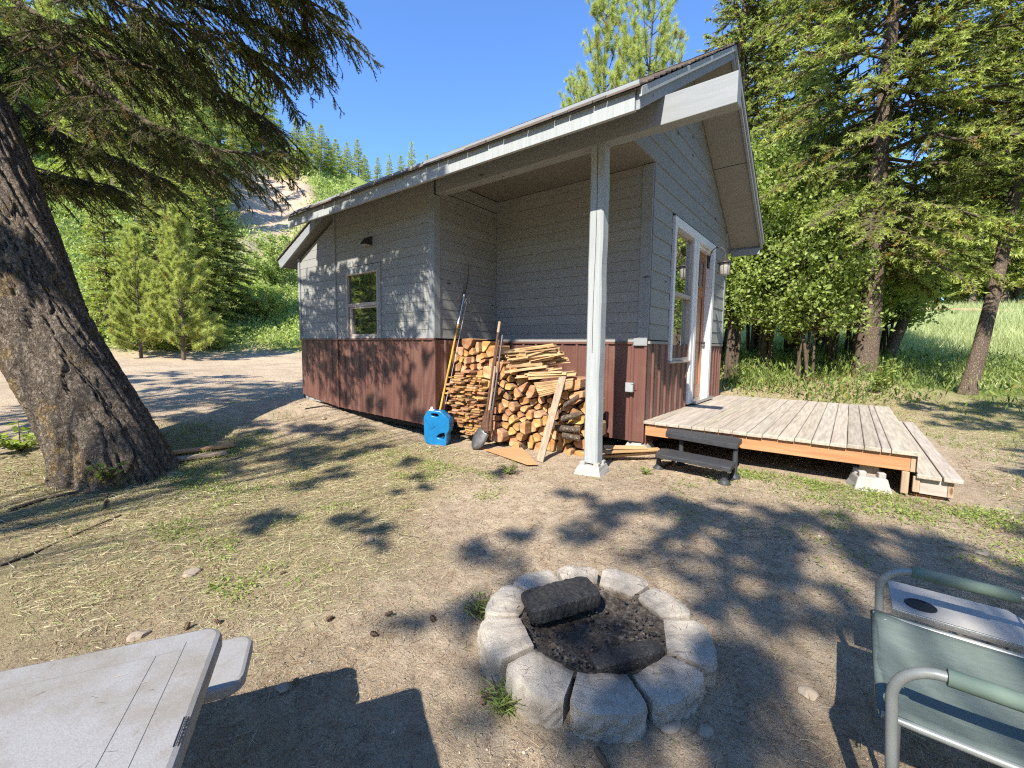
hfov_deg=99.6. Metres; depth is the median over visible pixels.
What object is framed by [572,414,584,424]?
firewood log
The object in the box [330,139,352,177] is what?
ridge conifer tree
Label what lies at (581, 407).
firewood log
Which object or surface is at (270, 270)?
hillside bush
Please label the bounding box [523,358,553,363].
kindling lath
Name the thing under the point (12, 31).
hillside conifer tree
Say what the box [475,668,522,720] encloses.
weed
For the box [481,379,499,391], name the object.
firewood log
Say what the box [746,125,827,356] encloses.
leafy tree
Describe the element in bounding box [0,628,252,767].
picnic table
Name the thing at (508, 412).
firewood log
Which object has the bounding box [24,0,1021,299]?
sky
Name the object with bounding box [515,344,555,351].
kindling lath
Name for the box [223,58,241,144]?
hillside conifer tree
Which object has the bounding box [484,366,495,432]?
pick handle
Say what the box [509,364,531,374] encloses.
firewood log
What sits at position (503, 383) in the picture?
firewood log
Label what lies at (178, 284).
young pine tree
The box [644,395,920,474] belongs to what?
deck
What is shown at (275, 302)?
hillside bush
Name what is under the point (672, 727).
stone
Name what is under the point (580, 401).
firewood log
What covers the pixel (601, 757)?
stick
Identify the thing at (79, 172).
hillside conifer tree
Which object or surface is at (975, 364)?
leaning spruce tree
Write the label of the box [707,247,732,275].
wall lantern
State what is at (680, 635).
fire ring block
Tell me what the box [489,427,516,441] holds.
firewood log
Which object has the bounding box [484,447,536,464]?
plywood scrap
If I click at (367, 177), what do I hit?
ridge conifer tree
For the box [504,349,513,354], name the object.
split billet
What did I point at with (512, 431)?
firewood log
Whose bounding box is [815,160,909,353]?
leafy tree
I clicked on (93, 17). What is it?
hillside conifer tree
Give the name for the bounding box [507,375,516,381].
firewood log
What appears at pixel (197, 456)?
loose board
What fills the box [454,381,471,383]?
firewood log
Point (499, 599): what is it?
fire ring block
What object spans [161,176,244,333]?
fir tree
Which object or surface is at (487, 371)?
firewood log
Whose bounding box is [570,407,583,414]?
firewood log
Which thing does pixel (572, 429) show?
split billet
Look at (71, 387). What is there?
leaning fir tree
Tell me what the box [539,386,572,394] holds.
kindling lath
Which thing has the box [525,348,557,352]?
kindling lath
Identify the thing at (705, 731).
stone
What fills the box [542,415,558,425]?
firewood log
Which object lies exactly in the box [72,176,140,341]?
lime fir tree
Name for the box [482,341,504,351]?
firewood log
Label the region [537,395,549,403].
firewood log
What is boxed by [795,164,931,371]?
leafy tree
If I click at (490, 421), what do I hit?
digging bar
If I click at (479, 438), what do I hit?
shovel
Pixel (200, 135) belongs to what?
hillside conifer tree
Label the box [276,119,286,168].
ridge conifer tree
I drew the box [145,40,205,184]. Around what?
hillside conifer tree
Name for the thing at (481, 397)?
firewood log
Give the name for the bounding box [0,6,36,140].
hillside conifer tree
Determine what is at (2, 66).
hillside conifer tree
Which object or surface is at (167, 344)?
hillside bush
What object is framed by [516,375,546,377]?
kindling lath
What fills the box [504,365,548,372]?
kindling lath
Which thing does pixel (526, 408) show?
firewood log
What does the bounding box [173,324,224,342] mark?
hillside bush
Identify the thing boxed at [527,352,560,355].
kindling lath
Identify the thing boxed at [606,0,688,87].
roofline pine tree
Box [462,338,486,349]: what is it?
firewood log
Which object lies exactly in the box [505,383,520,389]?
firewood log
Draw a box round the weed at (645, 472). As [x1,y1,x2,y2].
[638,465,652,474]
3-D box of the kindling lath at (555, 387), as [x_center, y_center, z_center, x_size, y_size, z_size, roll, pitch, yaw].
[0.534,0.043,5.349,0.455,0.124,0.057,3,5,23]
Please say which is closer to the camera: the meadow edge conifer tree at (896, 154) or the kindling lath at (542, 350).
the kindling lath at (542, 350)
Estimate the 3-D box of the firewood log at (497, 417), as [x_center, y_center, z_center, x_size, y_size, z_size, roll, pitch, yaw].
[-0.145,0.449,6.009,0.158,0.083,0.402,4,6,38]
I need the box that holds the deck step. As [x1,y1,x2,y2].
[899,421,963,499]
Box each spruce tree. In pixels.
[696,0,801,346]
[722,0,868,343]
[731,0,1023,376]
[889,0,1023,394]
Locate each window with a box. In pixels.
[346,269,377,337]
[667,227,693,363]
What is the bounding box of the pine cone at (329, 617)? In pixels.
[325,615,332,621]
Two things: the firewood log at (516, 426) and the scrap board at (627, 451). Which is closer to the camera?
the scrap board at (627, 451)
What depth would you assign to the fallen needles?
2.76 m
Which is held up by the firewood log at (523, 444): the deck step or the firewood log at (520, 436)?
the firewood log at (520, 436)
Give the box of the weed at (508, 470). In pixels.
[496,462,517,474]
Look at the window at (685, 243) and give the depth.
6.51 m
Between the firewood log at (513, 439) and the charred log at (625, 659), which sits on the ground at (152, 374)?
the firewood log at (513, 439)
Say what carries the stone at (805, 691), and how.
on the ground at (152, 374)
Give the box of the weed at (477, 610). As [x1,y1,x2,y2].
[459,589,491,620]
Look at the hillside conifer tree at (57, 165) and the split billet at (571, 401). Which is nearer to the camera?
the split billet at (571, 401)
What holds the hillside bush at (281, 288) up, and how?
on the ground at (152, 374)
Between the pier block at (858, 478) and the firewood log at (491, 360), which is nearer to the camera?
the pier block at (858, 478)
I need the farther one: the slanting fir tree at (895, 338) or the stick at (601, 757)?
the slanting fir tree at (895, 338)
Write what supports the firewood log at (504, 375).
on the firewood log at (503, 383)
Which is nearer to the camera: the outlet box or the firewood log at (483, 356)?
the outlet box
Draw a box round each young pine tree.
[101,221,169,357]
[135,201,224,359]
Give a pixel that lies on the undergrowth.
(785, 369)
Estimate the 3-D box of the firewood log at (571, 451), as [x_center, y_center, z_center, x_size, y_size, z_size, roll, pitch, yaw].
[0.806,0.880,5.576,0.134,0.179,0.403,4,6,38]
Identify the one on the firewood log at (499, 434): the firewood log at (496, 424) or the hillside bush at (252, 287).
the firewood log at (496, 424)
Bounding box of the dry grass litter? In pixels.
[0,383,1023,767]
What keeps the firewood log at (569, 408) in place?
on the firewood log
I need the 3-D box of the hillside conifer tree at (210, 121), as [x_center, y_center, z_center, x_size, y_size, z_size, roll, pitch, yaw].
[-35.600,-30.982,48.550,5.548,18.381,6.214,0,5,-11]
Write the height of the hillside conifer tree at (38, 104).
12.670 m
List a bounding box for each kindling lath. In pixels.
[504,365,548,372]
[506,363,543,367]
[507,353,557,360]
[510,358,559,363]
[514,344,552,349]
[514,350,557,351]
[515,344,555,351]
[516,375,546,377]
[518,351,556,355]
[518,360,556,368]
[519,356,554,360]
[521,367,553,374]
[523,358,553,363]
[524,367,562,374]
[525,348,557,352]
[527,350,545,356]
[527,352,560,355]
[527,372,567,375]
[528,372,577,379]
[529,371,563,372]
[534,378,573,383]
[535,381,573,386]
[537,383,572,391]
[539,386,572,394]
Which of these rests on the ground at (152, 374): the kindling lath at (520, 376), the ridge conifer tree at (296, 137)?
the ridge conifer tree at (296, 137)
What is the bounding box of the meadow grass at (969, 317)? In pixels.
[723,295,1023,392]
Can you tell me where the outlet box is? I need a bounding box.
[625,382,633,391]
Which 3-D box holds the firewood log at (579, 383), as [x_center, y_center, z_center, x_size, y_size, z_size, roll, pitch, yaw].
[0.854,-0.004,5.482,0.241,0.173,0.404,4,6,38]
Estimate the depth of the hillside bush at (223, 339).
22.20 m
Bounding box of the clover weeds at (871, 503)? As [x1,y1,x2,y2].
[144,422,1023,649]
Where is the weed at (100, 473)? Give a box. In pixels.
[83,460,127,482]
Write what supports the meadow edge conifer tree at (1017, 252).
on the ground at (152, 374)
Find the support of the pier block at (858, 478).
on the ground at (152, 374)
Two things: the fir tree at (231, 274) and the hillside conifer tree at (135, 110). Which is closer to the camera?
the fir tree at (231, 274)
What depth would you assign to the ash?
2.13 m
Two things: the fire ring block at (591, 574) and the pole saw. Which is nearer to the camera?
the fire ring block at (591, 574)
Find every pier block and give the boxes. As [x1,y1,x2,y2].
[574,459,609,477]
[626,441,654,447]
[845,466,892,493]
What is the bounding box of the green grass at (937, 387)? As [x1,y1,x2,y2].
[15,367,1023,767]
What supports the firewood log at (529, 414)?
on the firewood log at (525, 427)
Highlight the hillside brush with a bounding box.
[27,137,351,354]
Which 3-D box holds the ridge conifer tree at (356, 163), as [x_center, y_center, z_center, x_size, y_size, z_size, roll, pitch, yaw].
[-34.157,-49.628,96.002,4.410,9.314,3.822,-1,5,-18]
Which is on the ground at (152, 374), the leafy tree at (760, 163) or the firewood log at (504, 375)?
the leafy tree at (760, 163)
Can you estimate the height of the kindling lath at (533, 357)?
0.106 m
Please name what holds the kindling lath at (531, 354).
on the kindling lath at (546, 353)
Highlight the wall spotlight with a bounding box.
[360,236,371,246]
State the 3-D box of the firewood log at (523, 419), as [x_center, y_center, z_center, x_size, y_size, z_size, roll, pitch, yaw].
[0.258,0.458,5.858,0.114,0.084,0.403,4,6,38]
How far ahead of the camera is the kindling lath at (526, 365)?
5.44 m
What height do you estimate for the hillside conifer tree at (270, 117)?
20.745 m
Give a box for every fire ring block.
[477,617,533,687]
[485,585,524,618]
[505,650,573,728]
[513,570,559,590]
[557,565,597,583]
[570,672,647,743]
[599,569,648,599]
[633,654,705,726]
[638,588,690,619]
[663,619,717,686]
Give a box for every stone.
[126,630,150,641]
[182,567,201,576]
[275,682,288,693]
[366,536,373,541]
[659,720,681,734]
[697,723,713,737]
[797,685,818,700]
[974,550,990,556]
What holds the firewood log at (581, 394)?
on the firewood log at (580, 401)
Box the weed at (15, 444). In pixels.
[0,421,38,451]
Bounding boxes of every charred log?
[521,576,600,623]
[589,639,664,673]
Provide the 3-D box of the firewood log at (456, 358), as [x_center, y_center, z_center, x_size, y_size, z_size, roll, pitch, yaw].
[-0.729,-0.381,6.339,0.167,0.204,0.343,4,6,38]
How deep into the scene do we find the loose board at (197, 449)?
5.20 m
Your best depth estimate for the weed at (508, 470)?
4.58 m
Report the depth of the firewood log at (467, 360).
6.06 m
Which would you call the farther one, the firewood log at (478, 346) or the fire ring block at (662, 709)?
the firewood log at (478, 346)
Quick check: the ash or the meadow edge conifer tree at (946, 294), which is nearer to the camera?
the ash
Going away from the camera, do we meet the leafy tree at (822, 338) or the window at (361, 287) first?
the window at (361, 287)
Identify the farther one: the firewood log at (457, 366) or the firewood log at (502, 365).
the firewood log at (457, 366)
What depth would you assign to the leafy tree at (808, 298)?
10.27 m
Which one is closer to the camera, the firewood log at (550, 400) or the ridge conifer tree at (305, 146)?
the firewood log at (550, 400)
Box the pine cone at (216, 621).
[213,618,220,623]
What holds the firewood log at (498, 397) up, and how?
on the firewood log
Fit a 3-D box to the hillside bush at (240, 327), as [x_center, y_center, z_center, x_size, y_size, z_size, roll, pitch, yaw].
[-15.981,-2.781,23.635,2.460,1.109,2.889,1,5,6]
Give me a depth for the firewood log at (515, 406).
5.70 m
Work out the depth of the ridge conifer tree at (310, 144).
81.66 m
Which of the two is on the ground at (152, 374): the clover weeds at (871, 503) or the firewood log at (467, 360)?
the clover weeds at (871, 503)
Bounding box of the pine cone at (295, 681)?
[292,677,299,685]
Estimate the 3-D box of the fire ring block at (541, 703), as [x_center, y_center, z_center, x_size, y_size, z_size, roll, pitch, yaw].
[0.114,1.246,1.778,0.283,0.137,0.209,5,8,38]
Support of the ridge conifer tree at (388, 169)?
on the ground at (152, 374)
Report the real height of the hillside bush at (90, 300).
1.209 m
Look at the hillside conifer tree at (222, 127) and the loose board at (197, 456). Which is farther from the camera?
the hillside conifer tree at (222, 127)
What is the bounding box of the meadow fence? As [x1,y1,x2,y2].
[922,307,1012,312]
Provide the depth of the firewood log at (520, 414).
5.73 m
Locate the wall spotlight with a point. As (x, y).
(366, 241)
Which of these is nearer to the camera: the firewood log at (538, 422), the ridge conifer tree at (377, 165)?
the firewood log at (538, 422)
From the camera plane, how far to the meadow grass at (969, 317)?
19.55 m
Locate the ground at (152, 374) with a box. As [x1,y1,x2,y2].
[0,144,1023,767]
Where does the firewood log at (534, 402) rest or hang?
on the firewood log at (538, 406)
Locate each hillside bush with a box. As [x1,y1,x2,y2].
[82,292,115,310]
[96,320,144,326]
[97,325,151,348]
[130,329,193,349]
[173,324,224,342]
[175,338,197,348]
[195,324,247,339]
[204,333,232,348]
[225,288,298,321]
[230,246,294,283]
[241,282,265,294]
[243,229,296,260]
[248,284,296,296]
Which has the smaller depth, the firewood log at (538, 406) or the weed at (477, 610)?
the weed at (477, 610)
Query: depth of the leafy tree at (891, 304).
12.42 m
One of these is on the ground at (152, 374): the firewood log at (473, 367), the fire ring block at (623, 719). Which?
the fire ring block at (623, 719)
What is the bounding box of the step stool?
[653,428,741,485]
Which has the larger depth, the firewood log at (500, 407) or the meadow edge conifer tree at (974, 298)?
the meadow edge conifer tree at (974, 298)
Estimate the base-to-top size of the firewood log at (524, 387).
0.149 m
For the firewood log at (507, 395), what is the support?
on the firewood log at (505, 402)
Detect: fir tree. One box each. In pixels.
[0,0,382,493]
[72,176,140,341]
[100,142,232,324]
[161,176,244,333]
[182,145,269,324]
[880,2,1023,360]
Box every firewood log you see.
[449,404,466,406]
[453,352,460,363]
[454,362,463,370]
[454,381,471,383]
[455,347,466,356]
[461,363,470,370]
[461,370,478,372]
[461,407,475,409]
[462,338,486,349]
[464,350,476,356]
[464,357,478,363]
[466,400,480,402]
[467,386,478,388]
[469,348,480,354]
[470,364,478,370]
[470,410,483,412]
[471,356,478,362]
[474,396,487,399]
[475,342,485,352]
[477,363,485,369]
[479,353,492,358]
[479,359,488,363]
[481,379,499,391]
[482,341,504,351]
[483,366,499,378]
[486,346,509,356]
[489,357,508,365]
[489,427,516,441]
[491,361,509,372]
[492,393,505,399]
[492,420,504,430]
[493,413,503,420]
[495,401,508,412]
[496,386,511,394]
[500,367,511,377]
[500,380,515,387]
[502,399,518,407]
[502,413,509,420]
[502,421,514,428]
[503,392,513,399]
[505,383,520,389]
[505,408,520,415]
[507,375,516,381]
[508,401,529,411]
[508,427,519,434]
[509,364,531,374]
[509,414,522,423]
[509,435,518,445]
[511,439,527,448]
[513,422,521,430]
[514,387,525,397]
[516,372,543,385]
[516,431,537,440]
[517,411,526,417]
[518,381,542,392]
[519,397,537,404]
[519,417,536,421]
[519,419,536,433]
[520,405,534,411]
[526,385,539,398]
[526,409,542,419]
[528,435,540,448]
[530,398,538,405]
[531,421,543,431]
[533,417,543,427]
[533,433,542,441]
[534,403,546,409]
[534,409,548,417]
[534,439,550,450]
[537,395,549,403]
[538,426,545,435]
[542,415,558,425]
[543,403,549,412]
[547,397,552,403]
[550,438,558,450]
[552,430,560,439]
[555,409,565,419]
[556,440,573,451]
[557,432,563,440]
[558,420,574,425]
[559,398,579,406]
[561,389,584,399]
[563,442,575,452]
[565,404,579,412]
[566,376,585,390]
[566,447,579,454]
[569,390,584,398]
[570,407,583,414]
[571,398,584,404]
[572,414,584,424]
[572,423,584,429]
[574,438,583,448]
[574,449,583,455]
[578,397,604,413]
[581,420,605,436]
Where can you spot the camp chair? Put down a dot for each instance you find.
(962, 693)
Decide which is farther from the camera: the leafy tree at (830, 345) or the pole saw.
the leafy tree at (830, 345)
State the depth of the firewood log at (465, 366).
6.12 m
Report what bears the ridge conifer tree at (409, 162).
on the ground at (152, 374)
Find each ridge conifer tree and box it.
[257,133,282,165]
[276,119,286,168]
[278,140,300,179]
[286,117,309,179]
[295,135,313,175]
[299,121,322,162]
[311,124,333,173]
[319,138,338,176]
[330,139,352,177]
[341,142,354,172]
[350,139,366,176]
[356,154,372,181]
[371,157,383,180]
[383,154,394,174]
[394,155,404,171]
[405,141,416,166]
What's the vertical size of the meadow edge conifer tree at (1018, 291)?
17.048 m
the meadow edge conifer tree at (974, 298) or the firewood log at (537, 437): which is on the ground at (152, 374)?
the meadow edge conifer tree at (974, 298)
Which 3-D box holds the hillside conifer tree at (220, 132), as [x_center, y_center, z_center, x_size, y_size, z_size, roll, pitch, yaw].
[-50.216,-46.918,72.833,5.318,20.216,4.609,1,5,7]
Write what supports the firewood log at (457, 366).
on the firewood log
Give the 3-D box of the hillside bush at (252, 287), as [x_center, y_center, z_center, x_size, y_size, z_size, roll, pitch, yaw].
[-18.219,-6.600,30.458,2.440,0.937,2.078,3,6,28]
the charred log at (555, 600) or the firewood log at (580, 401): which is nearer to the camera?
the charred log at (555, 600)
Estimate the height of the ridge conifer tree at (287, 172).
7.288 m
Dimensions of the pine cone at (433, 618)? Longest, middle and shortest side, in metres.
0.044 x 0.029 x 0.029 m
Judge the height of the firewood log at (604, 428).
0.208 m
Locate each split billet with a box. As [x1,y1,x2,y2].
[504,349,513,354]
[554,425,580,432]
[559,411,580,421]
[562,432,580,441]
[563,394,578,407]
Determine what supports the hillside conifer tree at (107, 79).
on the ground at (152, 374)
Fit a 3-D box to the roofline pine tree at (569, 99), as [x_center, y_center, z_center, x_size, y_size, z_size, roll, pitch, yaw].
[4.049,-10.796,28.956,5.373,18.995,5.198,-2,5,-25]
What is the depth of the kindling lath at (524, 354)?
5.48 m
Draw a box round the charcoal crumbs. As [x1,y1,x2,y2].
[525,587,663,671]
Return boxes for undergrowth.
[719,337,1023,414]
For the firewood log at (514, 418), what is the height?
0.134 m
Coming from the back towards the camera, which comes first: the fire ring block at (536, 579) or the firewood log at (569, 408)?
the firewood log at (569, 408)
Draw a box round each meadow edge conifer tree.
[888,149,908,193]
[918,143,992,300]
[927,120,983,301]
[940,141,1019,304]
[949,168,1015,300]
[953,72,1023,302]
[977,194,1023,301]
[1003,211,1023,302]
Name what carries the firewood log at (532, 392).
on the firewood log at (542, 400)
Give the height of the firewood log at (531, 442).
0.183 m
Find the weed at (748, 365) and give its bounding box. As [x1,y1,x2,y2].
[738,359,756,373]
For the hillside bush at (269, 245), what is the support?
on the ground at (152, 374)
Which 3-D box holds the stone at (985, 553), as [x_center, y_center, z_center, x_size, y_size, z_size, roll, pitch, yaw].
[3.174,1.142,2.918,0.102,0.049,0.072,-3,6,-32]
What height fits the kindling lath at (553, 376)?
0.110 m
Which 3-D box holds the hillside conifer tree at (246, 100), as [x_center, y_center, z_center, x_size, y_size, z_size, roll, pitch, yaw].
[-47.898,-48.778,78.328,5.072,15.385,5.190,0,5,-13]
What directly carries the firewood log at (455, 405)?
on the firewood log
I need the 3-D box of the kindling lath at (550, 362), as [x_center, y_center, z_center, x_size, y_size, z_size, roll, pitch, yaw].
[0.316,-0.243,5.517,0.522,0.139,0.040,3,5,22]
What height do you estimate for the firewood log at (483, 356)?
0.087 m
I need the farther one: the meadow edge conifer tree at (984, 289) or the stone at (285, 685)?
the meadow edge conifer tree at (984, 289)
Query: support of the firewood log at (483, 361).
on the firewood log
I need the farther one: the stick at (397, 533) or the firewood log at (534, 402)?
the firewood log at (534, 402)
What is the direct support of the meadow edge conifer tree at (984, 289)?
on the ground at (152, 374)
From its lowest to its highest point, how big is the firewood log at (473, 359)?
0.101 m
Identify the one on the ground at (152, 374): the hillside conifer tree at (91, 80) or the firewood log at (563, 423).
the hillside conifer tree at (91, 80)
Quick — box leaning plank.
[536,376,565,461]
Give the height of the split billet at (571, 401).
0.189 m
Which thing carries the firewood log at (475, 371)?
on the firewood log
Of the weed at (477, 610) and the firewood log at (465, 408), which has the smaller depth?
the weed at (477, 610)
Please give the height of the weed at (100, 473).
0.296 m
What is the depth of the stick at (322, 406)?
7.68 m
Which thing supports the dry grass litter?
on the ground at (152, 374)
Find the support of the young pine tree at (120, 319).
on the ground at (152, 374)
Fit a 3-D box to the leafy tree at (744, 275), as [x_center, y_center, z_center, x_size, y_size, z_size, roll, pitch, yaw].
[5.856,-2.749,11.708,3.230,5.669,3.842,3,5,21]
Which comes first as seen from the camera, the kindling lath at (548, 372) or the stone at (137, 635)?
the stone at (137, 635)
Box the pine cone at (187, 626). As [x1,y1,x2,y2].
[183,621,190,630]
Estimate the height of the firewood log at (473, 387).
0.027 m
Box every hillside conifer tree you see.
[0,0,38,142]
[0,0,46,97]
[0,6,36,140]
[2,0,44,129]
[12,41,53,160]
[13,0,78,159]
[21,0,74,127]
[38,44,119,186]
[52,31,117,186]
[57,31,119,200]
[68,3,85,21]
[75,3,109,55]
[89,15,132,187]
[91,56,173,219]
[92,50,140,189]
[128,74,158,197]
[142,24,166,121]
[142,51,212,211]
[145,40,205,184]
[162,89,227,214]
[183,22,225,163]
[204,48,227,142]
[210,73,235,149]
[221,78,252,158]
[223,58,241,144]
[233,70,262,151]
[244,46,282,160]
[249,81,262,150]
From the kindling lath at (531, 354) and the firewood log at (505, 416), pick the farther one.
the firewood log at (505, 416)
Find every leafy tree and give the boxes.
[721,149,802,363]
[723,165,812,382]
[733,180,906,384]
[734,121,876,372]
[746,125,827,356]
[783,112,897,356]
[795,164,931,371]
[806,169,952,361]
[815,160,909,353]
[879,207,967,357]
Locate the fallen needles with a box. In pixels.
[4,412,1023,767]
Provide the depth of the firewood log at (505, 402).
5.78 m
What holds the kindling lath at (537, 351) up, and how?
on the kindling lath
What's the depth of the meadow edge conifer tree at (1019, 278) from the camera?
33.57 m
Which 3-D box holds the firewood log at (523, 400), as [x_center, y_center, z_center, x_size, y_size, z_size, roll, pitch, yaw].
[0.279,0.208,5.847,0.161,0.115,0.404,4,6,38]
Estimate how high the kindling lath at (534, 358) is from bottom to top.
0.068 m
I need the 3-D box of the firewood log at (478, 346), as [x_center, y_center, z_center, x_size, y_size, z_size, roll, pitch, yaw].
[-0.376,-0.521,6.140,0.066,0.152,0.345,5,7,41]
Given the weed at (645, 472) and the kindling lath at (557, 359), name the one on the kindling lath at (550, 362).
the kindling lath at (557, 359)
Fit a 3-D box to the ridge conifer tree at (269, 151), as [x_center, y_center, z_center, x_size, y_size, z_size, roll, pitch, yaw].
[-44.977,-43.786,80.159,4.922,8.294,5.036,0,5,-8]
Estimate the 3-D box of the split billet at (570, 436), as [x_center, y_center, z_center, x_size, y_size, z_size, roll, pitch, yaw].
[0.728,0.652,5.328,0.220,0.099,0.104,2,5,18]
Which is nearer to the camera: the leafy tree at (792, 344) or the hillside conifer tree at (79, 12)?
the leafy tree at (792, 344)
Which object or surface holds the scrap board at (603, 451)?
on the scrap board at (615, 454)
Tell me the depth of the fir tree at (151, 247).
22.14 m
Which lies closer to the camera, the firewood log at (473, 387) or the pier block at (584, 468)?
the pier block at (584, 468)
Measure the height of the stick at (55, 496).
0.055 m
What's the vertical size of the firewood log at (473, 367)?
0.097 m
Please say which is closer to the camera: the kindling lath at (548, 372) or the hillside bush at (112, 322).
the kindling lath at (548, 372)
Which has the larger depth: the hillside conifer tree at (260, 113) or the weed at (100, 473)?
the hillside conifer tree at (260, 113)
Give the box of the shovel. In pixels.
[471,321,500,449]
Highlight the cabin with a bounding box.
[276,40,764,463]
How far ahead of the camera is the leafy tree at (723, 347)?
14.29 m
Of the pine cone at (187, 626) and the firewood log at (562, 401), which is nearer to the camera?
the pine cone at (187, 626)
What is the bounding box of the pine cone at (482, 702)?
[479,695,485,705]
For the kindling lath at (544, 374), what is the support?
on the kindling lath at (520, 376)
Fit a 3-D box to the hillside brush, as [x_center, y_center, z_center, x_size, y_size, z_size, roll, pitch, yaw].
[-33.669,-22.483,54.494,77.956,36.323,54.554,4,6,38]
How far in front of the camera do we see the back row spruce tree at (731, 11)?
16.33 m
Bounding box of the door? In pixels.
[693,252,706,397]
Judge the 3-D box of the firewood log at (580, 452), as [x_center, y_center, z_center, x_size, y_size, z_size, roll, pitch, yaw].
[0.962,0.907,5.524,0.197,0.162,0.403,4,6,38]
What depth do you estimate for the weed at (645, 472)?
4.63 m
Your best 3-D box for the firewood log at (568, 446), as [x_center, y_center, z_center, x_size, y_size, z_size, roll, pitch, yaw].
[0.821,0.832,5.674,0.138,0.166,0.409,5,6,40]
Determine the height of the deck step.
0.240 m
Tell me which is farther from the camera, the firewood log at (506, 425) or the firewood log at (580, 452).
the firewood log at (506, 425)
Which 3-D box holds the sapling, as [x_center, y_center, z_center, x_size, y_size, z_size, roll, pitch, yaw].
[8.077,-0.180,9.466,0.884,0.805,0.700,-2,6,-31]
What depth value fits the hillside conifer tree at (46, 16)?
42.08 m
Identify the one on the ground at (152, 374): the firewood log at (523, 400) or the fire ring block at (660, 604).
the fire ring block at (660, 604)
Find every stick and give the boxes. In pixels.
[0,514,121,566]
[0,521,55,527]
[8,490,108,510]
[305,405,339,408]
[379,525,418,537]
[594,746,609,767]
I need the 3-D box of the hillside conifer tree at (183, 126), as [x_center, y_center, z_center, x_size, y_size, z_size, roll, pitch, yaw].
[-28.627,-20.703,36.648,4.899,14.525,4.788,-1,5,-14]
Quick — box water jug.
[424,407,453,445]
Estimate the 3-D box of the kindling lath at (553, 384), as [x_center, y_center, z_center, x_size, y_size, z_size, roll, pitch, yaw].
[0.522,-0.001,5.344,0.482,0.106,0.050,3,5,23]
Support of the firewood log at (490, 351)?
on the firewood log at (483, 361)
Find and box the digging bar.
[488,335,502,432]
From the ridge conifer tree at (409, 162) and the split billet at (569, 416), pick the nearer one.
the split billet at (569, 416)
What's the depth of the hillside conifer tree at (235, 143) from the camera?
73.21 m
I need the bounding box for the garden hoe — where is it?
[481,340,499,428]
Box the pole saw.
[439,266,469,409]
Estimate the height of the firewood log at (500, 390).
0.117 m
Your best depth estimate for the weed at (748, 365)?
12.06 m
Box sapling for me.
[855,358,901,392]
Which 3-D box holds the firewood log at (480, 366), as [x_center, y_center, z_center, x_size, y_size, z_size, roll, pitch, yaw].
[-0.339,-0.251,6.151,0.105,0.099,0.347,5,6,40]
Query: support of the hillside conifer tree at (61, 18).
on the ground at (152, 374)
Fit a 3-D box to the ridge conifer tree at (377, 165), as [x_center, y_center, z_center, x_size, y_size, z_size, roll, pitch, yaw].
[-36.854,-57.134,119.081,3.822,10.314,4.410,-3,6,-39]
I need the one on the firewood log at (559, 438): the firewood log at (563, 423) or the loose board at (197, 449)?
the firewood log at (563, 423)
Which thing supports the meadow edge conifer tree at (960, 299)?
on the ground at (152, 374)
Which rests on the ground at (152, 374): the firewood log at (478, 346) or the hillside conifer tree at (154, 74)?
the hillside conifer tree at (154, 74)
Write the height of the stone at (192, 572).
0.046 m
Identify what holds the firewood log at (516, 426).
on the firewood log at (520, 436)
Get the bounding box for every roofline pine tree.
[557,69,589,107]
[565,0,635,101]
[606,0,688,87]
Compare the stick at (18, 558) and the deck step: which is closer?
the stick at (18, 558)
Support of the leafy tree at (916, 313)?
on the ground at (152, 374)
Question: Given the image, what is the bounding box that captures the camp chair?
[870,566,1023,767]
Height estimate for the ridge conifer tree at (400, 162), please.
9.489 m
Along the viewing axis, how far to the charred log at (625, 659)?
1.86 m
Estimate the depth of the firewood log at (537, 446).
5.66 m
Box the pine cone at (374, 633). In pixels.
[370,631,377,636]
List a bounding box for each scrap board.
[602,450,653,452]
[602,451,656,456]
[602,453,655,458]
[604,445,647,449]
[605,447,658,453]
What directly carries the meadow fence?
on the ground at (152, 374)
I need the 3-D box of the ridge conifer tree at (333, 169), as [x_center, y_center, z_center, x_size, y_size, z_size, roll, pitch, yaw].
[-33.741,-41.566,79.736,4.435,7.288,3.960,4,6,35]
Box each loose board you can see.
[172,443,234,453]
[177,450,227,460]
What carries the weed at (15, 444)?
on the ground at (152, 374)
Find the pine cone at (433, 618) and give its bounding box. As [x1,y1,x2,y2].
[430,614,435,621]
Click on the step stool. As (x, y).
(682, 458)
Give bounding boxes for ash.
[517,583,676,682]
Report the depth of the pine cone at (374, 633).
2.14 m
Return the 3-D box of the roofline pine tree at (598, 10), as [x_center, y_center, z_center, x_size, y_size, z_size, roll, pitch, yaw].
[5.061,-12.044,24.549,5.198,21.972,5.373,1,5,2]
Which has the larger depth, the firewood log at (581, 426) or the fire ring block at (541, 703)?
the firewood log at (581, 426)
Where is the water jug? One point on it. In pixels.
(437, 426)
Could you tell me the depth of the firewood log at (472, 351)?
6.02 m
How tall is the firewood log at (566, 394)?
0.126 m
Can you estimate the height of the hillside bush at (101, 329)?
1.237 m
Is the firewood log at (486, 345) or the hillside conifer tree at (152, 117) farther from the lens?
the hillside conifer tree at (152, 117)
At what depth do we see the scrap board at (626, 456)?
5.19 m
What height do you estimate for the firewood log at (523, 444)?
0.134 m
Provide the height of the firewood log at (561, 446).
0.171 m
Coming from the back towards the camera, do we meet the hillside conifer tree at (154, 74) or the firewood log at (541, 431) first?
the hillside conifer tree at (154, 74)

